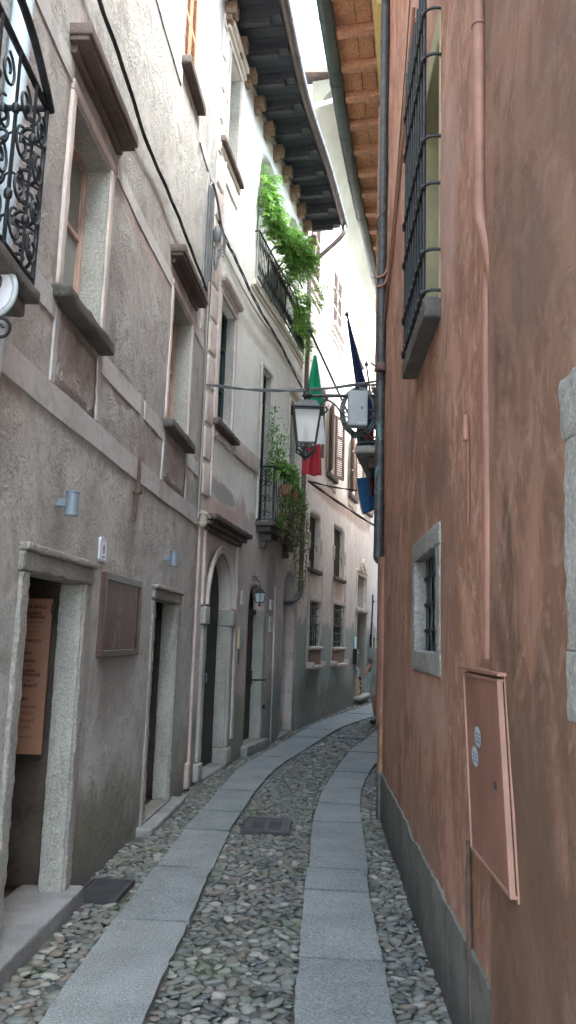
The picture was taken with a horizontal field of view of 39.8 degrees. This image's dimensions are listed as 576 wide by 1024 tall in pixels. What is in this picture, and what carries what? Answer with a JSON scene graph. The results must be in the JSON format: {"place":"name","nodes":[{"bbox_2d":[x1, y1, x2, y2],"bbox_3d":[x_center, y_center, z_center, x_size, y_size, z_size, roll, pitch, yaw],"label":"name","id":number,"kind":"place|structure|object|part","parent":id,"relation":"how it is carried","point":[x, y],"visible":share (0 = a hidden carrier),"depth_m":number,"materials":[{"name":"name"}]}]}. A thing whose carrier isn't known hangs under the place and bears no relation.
{"place":"outdoors","nodes":[
{"label":"outdoors","id":0,"kind":"place"},
{"bbox_2d":[39,703,373,1023],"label":"granite pavement","id":1,"kind":"structure","parent":0,"point":[118,976],"depth_m":4.57,"materials":[{"name":"grey stone"}]},
{"bbox_2d":[16,699,416,1018],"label":"ground","id":2,"kind":"structure","parent":0,"point":[189,928],"depth_m":4.03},
{"bbox_2d":[0,0,224,990],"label":"plaster house","id":3,"kind":"structure","parent":2,"relation":"on","point":[102,344],"depth_m":5.25,"materials":[{"name":"paint"}]},
{"bbox_2d":[0,274,17,338],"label":"hanging sign","id":4,"kind":"object","parent":3,"relation":"attached to","point":[8,292],"visible":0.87,"depth_m":3.00,"materials":[{"name":"grey plastic"}]},
{"bbox_2d":[16,598,54,754],"bbox_3d":[-1.741,0.996,4.891,0.552,0.935,0.039,2,-9,0],"label":"gallery sign","id":5,"kind":"object","parent":3,"relation":"attached to","point":[34,686],"visible":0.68,"depth_m":4.88,"materials":[{"name":"wood"}]},
{"bbox_2d":[0,542,98,990],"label":"doorway","id":6,"kind":"structure","parent":3,"relation":"in","point":[37,896],"depth_m":4.80,"materials":[{"name":"stone"}]},
{"bbox_2d":[56,490,79,516],"bbox_3d":[-1.254,-0.048,4.520,0.135,0.144,0.079,2,-9,0],"label":"wall light","id":7,"kind":"object","parent":3,"relation":"attached to","point":[70,503],"visible":1,"depth_m":4.49,"materials":[{"name":"blue paint"}]},
{"bbox_2d":[52,21,137,355],"bbox_3d":[-1.275,-1.911,4.970,0.335,1.661,1.094,1,-9,4],"label":"window","id":8,"kind":"structure","parent":3,"relation":"in","point":[80,289],"depth_m":5.17,"materials":[{"name":"grey stone"}]},
{"bbox_2d":[98,537,107,562],"bbox_3d":[-1.251,0.257,5.386,0.017,0.160,0.170,1,-9,4],"label":"house number tile","id":9,"kind":"object","parent":3,"relation":"attached to","point":[102,549],"visible":1,"depth_m":5.36,"materials":[{"name":"white ceramic"}]},
{"bbox_2d":[95,572,142,656],"bbox_3d":[-1.225,0.761,5.811,0.062,0.570,0.980,1,-9,4],"label":"poster case","id":10,"kind":"object","parent":3,"relation":"attached to","point":[119,617],"visible":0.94,"depth_m":5.70,"materials":[{"name":"brown wood"}]},
{"bbox_2d":[132,458,141,520],"bbox_3d":[-1.166,-0.173,6.170,0.060,0.502,0.080,1,-9,4],"label":"rusty bracket","id":11,"kind":"object","parent":3,"relation":"attached to","point":[137,491],"visible":1,"depth_m":6.16,"materials":[{"name":"metal"}]},
{"bbox_2d":[97,0,207,290],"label":"cable","id":12,"kind":"object","parent":3,"relation":"attached to","point":[112,37],"visible":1,"depth_m":5.99,"materials":[{"name":"black rubber"}]},
{"bbox_2d":[136,584,184,837],"bbox_3d":[-1.549,1.720,7.262,1.177,2.069,1.368,2,-9,0],"label":"doorway","id":13,"kind":"structure","parent":3,"relation":"in","point":[157,762],"depth_m":7.60,"materials":[{"name":"stone"}]},
{"bbox_2d":[164,550,178,566],"bbox_3d":[-1.065,0.424,7.241,0.135,0.144,0.079,2,-9,0],"label":"wall light","id":14,"kind":"object","parent":3,"relation":"attached to","point":[172,558],"visible":1,"depth_m":7.21,"materials":[{"name":"blue paint"}]},
{"bbox_2d":[163,244,208,452],"bbox_3d":[-1.080,-1.516,7.744,0.334,1.716,1.215,1,-9,5],"label":"window","id":15,"kind":"structure","parent":3,"relation":"in","point":[176,420],"depth_m":8.06,"materials":[{"name":"grey stone"}]},
{"bbox_2d":[182,0,205,115],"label":"window","id":16,"kind":"structure","parent":3,"relation":"in","point":[189,58],"depth_m":8.03,"materials":[{"name":"beige stone"}]},
{"bbox_2d":[196,241,213,526],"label":"wall wires","id":17,"kind":"object","parent":3,"relation":"attached to","point":[203,517],"depth_m":8.77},
{"bbox_2d":[203,181,225,294],"bbox_3d":[-0.812,-3.024,9.064,0.147,1.355,0.609,0,-9,12],"label":"cable riser","id":18,"kind":"object","parent":3,"relation":"attached to","point":[217,233],"visible":1,"depth_m":8.92,"materials":[{"name":"grey metal"}]},
{"bbox_2d":[186,0,347,790],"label":"eaved house","id":19,"kind":"structure","parent":2,"relation":"on","point":[268,118],"depth_m":11.18,"materials":[{"name":"beige paint"}]},
{"bbox_2d":[192,513,252,784],"bbox_3d":[-0.993,1.641,9.677,0.633,3.015,1.927,0,-9,10],"label":"arched door","id":20,"kind":"structure","parent":19,"relation":"in","point":[218,647],"depth_m":9.98,"materials":[{"name":"grey stone"}]},
{"bbox_2d":[213,273,243,453],"bbox_3d":[-0.803,-1.824,10.007,0.257,2.047,1.123,0,-9,9],"label":"window","id":21,"kind":"structure","parent":19,"relation":"in","point":[223,421],"depth_m":10.28,"materials":[{"name":"grey stone"}]},
{"bbox_2d":[220,20,248,209],"bbox_3d":[-0.761,-5.152,10.261,0.281,2.182,1.075,0,-9,9],"label":"window","id":22,"kind":"structure","parent":19,"relation":"in","point":[231,148],"depth_m":10.47,"materials":[{"name":"beige paint"}]},
{"bbox_2d":[236,650,238,665],"bbox_3d":[-0.682,1.931,10.531,0.054,0.200,0.100,0,-9,12],"label":"intercom","id":23,"kind":"object","parent":19,"relation":"attached to","point":[237,660],"visible":0.51,"depth_m":10.50,"materials":[{"name":"grey plastic"}]},
{"bbox_2d":[237,627,244,648],"bbox_3d":[-0.645,1.693,10.687,0.062,0.280,0.260,0,-9,12],"label":"glazed menu case","id":24,"kind":"object","parent":19,"relation":"attached to","point":[240,637],"visible":0.76,"depth_m":10.60,"materials":[{"name":"gold metal"}]},
{"bbox_2d":[241,590,243,604],"bbox_3d":[-0.631,1.168,10.853,0.023,0.190,0.100,0,-9,13],"label":"number plate","id":25,"kind":"object","parent":19,"relation":"attached to","point":[242,593],"visible":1,"depth_m":10.85,"materials":[{"name":"white ceramic"}]},
{"bbox_2d":[240,589,268,758],"bbox_3d":[-0.580,2.243,11.504,0.467,2.425,1.111,0,-9,14],"label":"arched door","id":26,"kind":"structure","parent":19,"relation":"in","point":[255,658],"depth_m":11.70,"materials":[{"name":"grey stone"}]},
{"bbox_2d":[252,576,265,605],"bbox_3d":[-0.411,1.114,11.252,0.203,0.435,0.190,2,-9,0],"label":"lantern","id":27,"kind":"object","parent":19,"relation":"attached to","point":[259,593],"visible":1,"depth_m":11.19,"materials":[{"name":"black glass"}]},
{"bbox_2d":[218,220,304,392],"bbox_3d":[-0.284,-2.806,12.079,0.112,0.378,5.618,0,-9,12],"label":"cable","id":28,"kind":"object","parent":19,"relation":"attached to","point":[252,295],"visible":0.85,"depth_m":11.36,"materials":[{"name":"black rubber"}]},
{"bbox_2d":[256,362,273,520],"bbox_3d":[-0.407,-1.029,12.061,0.157,2.382,0.624,-1,-9,14],"label":"window","id":29,"kind":"structure","parent":19,"relation":"in","point":[266,398],"depth_m":12.23,"materials":[{"name":"grey wood"}]},
{"bbox_2d":[269,616,272,631],"bbox_3d":[-0.270,1.739,12.307,0.023,0.240,0.200,0,-9,13],"label":"name plate","id":30,"kind":"object","parent":19,"relation":"attached to","point":[270,624],"visible":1,"depth_m":12.27,"materials":[{"name":"grey metal"}]},
{"bbox_2d":[269,600,272,609],"bbox_3d":[-0.268,1.438,12.325,0.023,0.160,0.140,0,-9,13],"label":"name plate","id":31,"kind":"object","parent":19,"relation":"attached to","point":[270,604],"visible":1,"depth_m":12.27,"materials":[{"name":"grey metal"}]},
{"bbox_2d":[270,470,280,481],"bbox_3d":[-0.187,-0.532,11.890,0.158,0.160,0.158,2,-9,0],"label":"flowerpot","id":32,"kind":"object","parent":19,"relation":"attached to","point":[276,474],"visible":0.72,"depth_m":11.85,"materials":[{"name":"green plastic"}]},
{"bbox_2d":[259,406,294,489],"bbox_3d":[-0.184,-0.915,12.209,0.466,1.327,1.038,1,-9,6],"label":"climbing shrub","id":33,"kind":"object","parent":19,"relation":"attached to","point":[277,454],"visible":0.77,"depth_m":11.97,"materials":[{"name":"green plant"}]},
{"bbox_2d":[280,485,291,495],"bbox_3d":[-0.032,-0.322,12.004,0.189,0.150,0.189,2,-9,0],"label":"flowerpot","id":34,"kind":"object","parent":19,"relation":"attached to","point":[283,487],"visible":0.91,"depth_m":11.94,"materials":[{"name":"ceramic"}]},
{"bbox_2d":[206,380,375,391],"bbox_3d":[0.011,-1.371,8.561,1.971,0.192,0.026,-2,-10,20],"label":"cable","id":35,"kind":"object","parent":19,"relation":"attached to","point":[291,390],"visible":0.94,"depth_m":8.54,"materials":[{"name":"black rubber"}]},
{"bbox_2d":[274,460,311,602],"bbox_3d":[0.096,0.340,12.519,0.350,2.129,1.977,0,-9,13],"label":"trailing plant","id":36,"kind":"object","parent":19,"relation":"hanging from","point":[291,478],"visible":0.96,"depth_m":12.40,"materials":[{"name":"green plant"}]},
{"bbox_2d":[286,384,301,530],"bbox_3d":[0.035,-0.896,13.843,0.213,2.504,0.773,0,-9,12],"label":"window","id":37,"kind":"structure","parent":19,"relation":"in","point":[295,396],"depth_m":14.06,"materials":[{"name":"grey stone"}]},
{"bbox_2d":[290,491,299,501],"bbox_3d":[0.100,-0.234,12.536,0.189,0.150,0.189,2,-9,0],"label":"flowerpot","id":38,"kind":"object","parent":19,"relation":"attached to","point":[295,493],"visible":0.69,"depth_m":12.47,"materials":[{"name":"ceramic"}]},
{"bbox_2d":[256,164,339,360],"bbox_3d":[0.207,-3.924,13.177,0.924,2.107,3.728,-1,-9,16],"label":"wisteria","id":39,"kind":"object","parent":19,"relation":"attached to","point":[292,245],"visible":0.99,"depth_m":12.54,"materials":[{"name":"green plant"}]},
{"bbox_2d":[302,323,346,475],"bbox_3d":[0.600,-1.528,11.724,0.328,2.131,1.474,-5,-11,37],"label":"flag","id":40,"kind":"object","parent":19,"relation":"attached to","point":[312,465],"visible":0.53,"depth_m":11.33,"materials":[{"name":"fabric"}]},
{"bbox_2d":[308,481,356,490],"bbox_3d":[0.926,-0.433,13.489,0.029,0.421,1.732,9,-12,-40],"label":"cable","id":41,"kind":"object","parent":19,"relation":"attached to","point":[332,486],"visible":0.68,"depth_m":13.65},
{"bbox_2d":[294,67,377,730],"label":"bending house","id":42,"kind":"structure","parent":2,"relation":"on","point":[334,608],"depth_m":18.06,"materials":[{"name":"paint"}]},
{"bbox_2d":[307,516,322,575],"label":"window","id":43,"kind":"structure","parent":42,"relation":"in","point":[316,546],"depth_m":16.14,"materials":[{"name":"beige paint"}]},
{"bbox_2d":[304,370,325,457],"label":"window","id":44,"kind":"structure","parent":42,"relation":"in","point":[323,391],"depth_m":15.95,"materials":[{"name":"beige paint"}]},
{"bbox_2d":[306,561,326,669],"bbox_3d":[0.559,2.058,15.749,0.210,2.065,1.324,-1,-9,14],"label":"barred window","id":45,"kind":"structure","parent":42,"relation":"in","point":[313,654],"depth_m":15.66,"materials":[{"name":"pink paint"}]},
{"bbox_2d":[311,231,324,313],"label":"window","id":46,"kind":"structure","parent":42,"relation":"in","point":[318,234],"depth_m":16.33,"materials":[{"name":"white paint"}]},
{"bbox_2d":[326,404,344,493],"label":"window","id":47,"kind":"structure","parent":42,"relation":"in","point":[332,445],"depth_m":17.80,"materials":[{"name":"beige paint"}]},
{"bbox_2d":[331,268,345,355],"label":"window","id":48,"kind":"structure","parent":42,"relation":"in","point":[336,329],"depth_m":18.48,"materials":[{"name":"white paint"}]},
{"bbox_2d":[330,569,348,666],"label":"barred window","id":49,"kind":"structure","parent":42,"relation":"in","point":[337,654],"depth_m":18.12,"materials":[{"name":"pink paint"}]},
{"bbox_2d":[332,528,346,583],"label":"window","id":50,"kind":"structure","parent":42,"relation":"in","point":[339,554],"depth_m":18.79,"materials":[{"name":"beige paint"}]},
{"bbox_2d":[307,481,373,525],"bbox_3d":[1.260,-0.057,15.909,0.050,0.396,4.043,-3,-10,26],"label":"cable","id":51,"kind":"object","parent":42,"relation":"attached to","point":[334,499],"visible":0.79,"depth_m":15.35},
{"bbox_2d":[353,637,356,647],"bbox_3d":[1.702,3.324,20.254,0.040,0.280,0.260,-1,-9,15],"label":"blue plaque","id":52,"kind":"object","parent":42,"relation":"attached to","point":[354,641],"visible":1,"depth_m":20.15,"materials":[{"name":"ceramic"}]},
{"bbox_2d":[353,649,358,663],"bbox_3d":[1.724,3.669,20.190,0.108,0.380,0.300,-1,-9,15],"label":"letterbox","id":53,"kind":"object","parent":42,"relation":"attached to","point":[355,656],"visible":1,"depth_m":20.06,"materials":[{"name":"metal"}]},
{"bbox_2d":[348,436,364,511],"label":"window","id":54,"kind":"structure","parent":42,"relation":"in","point":[353,461],"depth_m":19.83,"materials":[{"name":"beige paint"}]},
{"bbox_2d":[353,607,370,704],"bbox_3d":[1.454,3.801,21.131,1.766,2.511,1.908,2,-9,0],"label":"doorway","id":55,"kind":"structure","parent":42,"relation":"in","point":[360,619],"depth_m":21.71,"materials":[{"name":"stone"}]},
{"bbox_2d":[356,297,375,369],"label":"window","id":56,"kind":"structure","parent":42,"relation":"in","point":[363,324],"depth_m":20.99,"materials":[{"name":"glass"}]},
{"bbox_2d":[365,475,373,525],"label":"window","id":57,"kind":"structure","parent":42,"relation":"in","point":[370,514],"depth_m":22.53,"materials":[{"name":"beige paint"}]},
{"bbox_2d":[369,595,374,671],"bbox_3d":[2.354,3.399,22.422,0.133,2.154,0.318,2,-9,0],"label":"iron pole","id":58,"kind":"object","parent":42,"relation":"attached to","point":[373,601],"visible":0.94,"depth_m":22.50,"materials":[{"name":"metal"}]},
{"bbox_2d":[370,631,374,647],"bbox_3d":[2.420,3.753,22.837,0.060,1.184,0.530,-1,-9,15],"label":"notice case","id":59,"kind":"object","parent":42,"relation":"attached to","point":[373,640],"visible":0.33,"depth_m":23.02,"materials":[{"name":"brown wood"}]},
{"bbox_2d":[371,335,375,390],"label":"window","id":60,"kind":"structure","parent":42,"relation":"in","point":[373,374],"depth_m":23.36,"materials":[{"name":"white glass"}]},
{"bbox_2d":[316,0,380,479],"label":"yellow house","id":61,"kind":"structure","parent":2,"relation":"on","point":[351,33],"depth_m":11.27,"materials":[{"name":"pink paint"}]},
{"bbox_2d":[345,309,374,427],"bbox_3d":[1.157,-2.142,12.150,0.202,1.692,1.173,-3,-10,30],"label":"flag","id":62,"kind":"object","parent":61,"relation":"attached to","point":[358,372],"visible":0.62,"depth_m":12.00,"materials":[{"name":"fabric"}]},
{"bbox_2d":[355,477,374,514],"bbox_3d":[1.199,-0.252,12.388,0.308,0.584,0.086,2,-9,0],"label":"hanging banner","id":63,"kind":"object","parent":61,"relation":"hanging from","point":[365,488],"visible":0.98,"depth_m":12.40,"materials":[{"name":"blue fabric"}]},
{"bbox_2d":[364,357,374,445],"bbox_3d":[1.325,-1.651,12.860,0.320,1.682,0.268,5,-10,-20],"label":"flag","id":64,"kind":"object","parent":61,"relation":"attached to","point":[366,364],"visible":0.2,"depth_m":12.83,"materials":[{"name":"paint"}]},
{"bbox_2d":[373,0,575,1023],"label":"terracotta house","id":65,"kind":"structure","parent":2,"relation":"on","point":[474,552],"depth_m":3.17,"materials":[{"name":"paint"}]},
{"bbox_2d":[291,383,375,461],"bbox_3d":[0.477,-0.910,8.145,0.908,0.831,0.336,2,-9,0],"label":"street lantern","id":66,"kind":"object","parent":65,"relation":"attached to","point":[307,412],"visible":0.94,"depth_m":8.03,"materials":[{"name":"paint"}]},
{"bbox_2d":[339,386,374,437],"bbox_3d":[0.728,-1.034,8.206,0.393,0.548,0.101,2,-9,0],"label":"cable coil","id":67,"kind":"object","parent":66,"relation":"hanging from","point":[365,433],"visible":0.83,"depth_m":8.18,"materials":[{"name":"grey metal"}]},
{"bbox_2d":[347,390,367,438],"bbox_3d":[0.703,-0.987,8.076,0.196,0.467,0.186,2,-9,0],"label":"junction box","id":68,"kind":"object","parent":66,"relation":"attached to","point":[357,411],"visible":1,"depth_m":8.01,"materials":[{"name":"grey plastic"}]},
{"bbox_2d":[370,362,385,377],"bbox_3d":[0.905,-1.422,7.992,0.171,0.172,0.110,2,-9,0],"label":"wire anchor","id":69,"kind":"object","parent":65,"relation":"attached to","point":[380,367],"visible":0.94,"depth_m":7.95,"materials":[{"name":"metal"}]},
{"bbox_2d":[401,0,440,378],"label":"tall window","id":70,"kind":"structure","parent":65,"relation":"in","point":[422,117],"depth_m":5.02,"materials":[{"name":"black glass"}]},
{"bbox_2d":[411,521,440,677],"bbox_3d":[0.901,0.531,4.638,0.230,0.809,1.139,1,-9,2],"label":"stone window","id":71,"kind":"structure","parent":65,"relation":"in","point":[426,552],"depth_m":4.80,"materials":[{"name":"stone"}]},
{"bbox_2d":[459,666,519,904],"bbox_3d":[0.711,0.880,2.745,0.095,0.656,0.762,2,-9,2],"label":"utility cabinet","id":72,"kind":"object","parent":65,"relation":"attached to","point":[492,827],"visible":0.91,"depth_m":2.64,"materials":[{"name":"metal"}]},
{"bbox_3d":[0.679,0.881,2.730,0.018,0.603,0.681,2,-9,2],"label":"door","id":73,"kind":"part","parent":72,"relation":"part of","materials":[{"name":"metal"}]},
{"bbox_2d":[559,368,575,722],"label":"stone window","id":74,"kind":"structure","parent":65,"relation":"in","point":[567,395],"depth_m":1.94,"materials":[{"name":"stone"}]},
{"bbox_2d":[0,702,451,1023],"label":"cobblestones","id":75,"kind":"structure","parent":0,"point":[306,766],"depth_m":4.60,"materials":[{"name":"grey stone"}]},
{"bbox_2d":[83,878,134,904],"bbox_3d":[-1.161,2.392,5.022,0.280,0.037,0.400,1,-9,5],"label":"manhole cover","id":76,"kind":"object","parent":75,"relation":"on","point":[103,891],"visible":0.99,"depth_m":5.00,"materials":[{"name":"metal"}]},
{"bbox_2d":[240,817,291,836],"bbox_3d":[-0.183,2.716,6.874,0.405,0.037,0.530,1,-9,3],"label":"drain grate","id":77,"kind":"object","parent":75,"relation":"on","point":[259,826],"visible":0.98,"depth_m":6.82,"materials":[{"name":"metal"}]},
{"bbox_2d":[337,734,364,738],"bbox_3d":[1.062,3.786,13.378,0.400,0.037,0.400,0,-9,14],"label":"drain grate","id":78,"kind":"object","parent":75,"relation":"on","point":[351,736],"visible":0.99,"depth_m":13.36,"materials":[{"name":"metal"}]},
{"bbox_2d":[290,0,326,67],"label":"sky","id":79,"kind":"structure","parent":0,"point":[307,24],"materials":[{"name":"white"}]},
{"bbox_2d":[294,731,395,1023],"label":"granite pavement","id":80,"kind":"structure","parent":0,"point":[341,977],"depth_m":4.57,"materials":[{"name":"grey stone"}]},
{"bbox_2d":[356,667,361,695],"bbox_3d":[1.766,4.359,20.539,0.234,0.729,0.447,0,-9,13],"label":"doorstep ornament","id":81,"kind":"object","parent":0,"point":[358,684],"visible":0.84,"depth_m":20.39,"materials":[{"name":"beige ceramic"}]}
]}

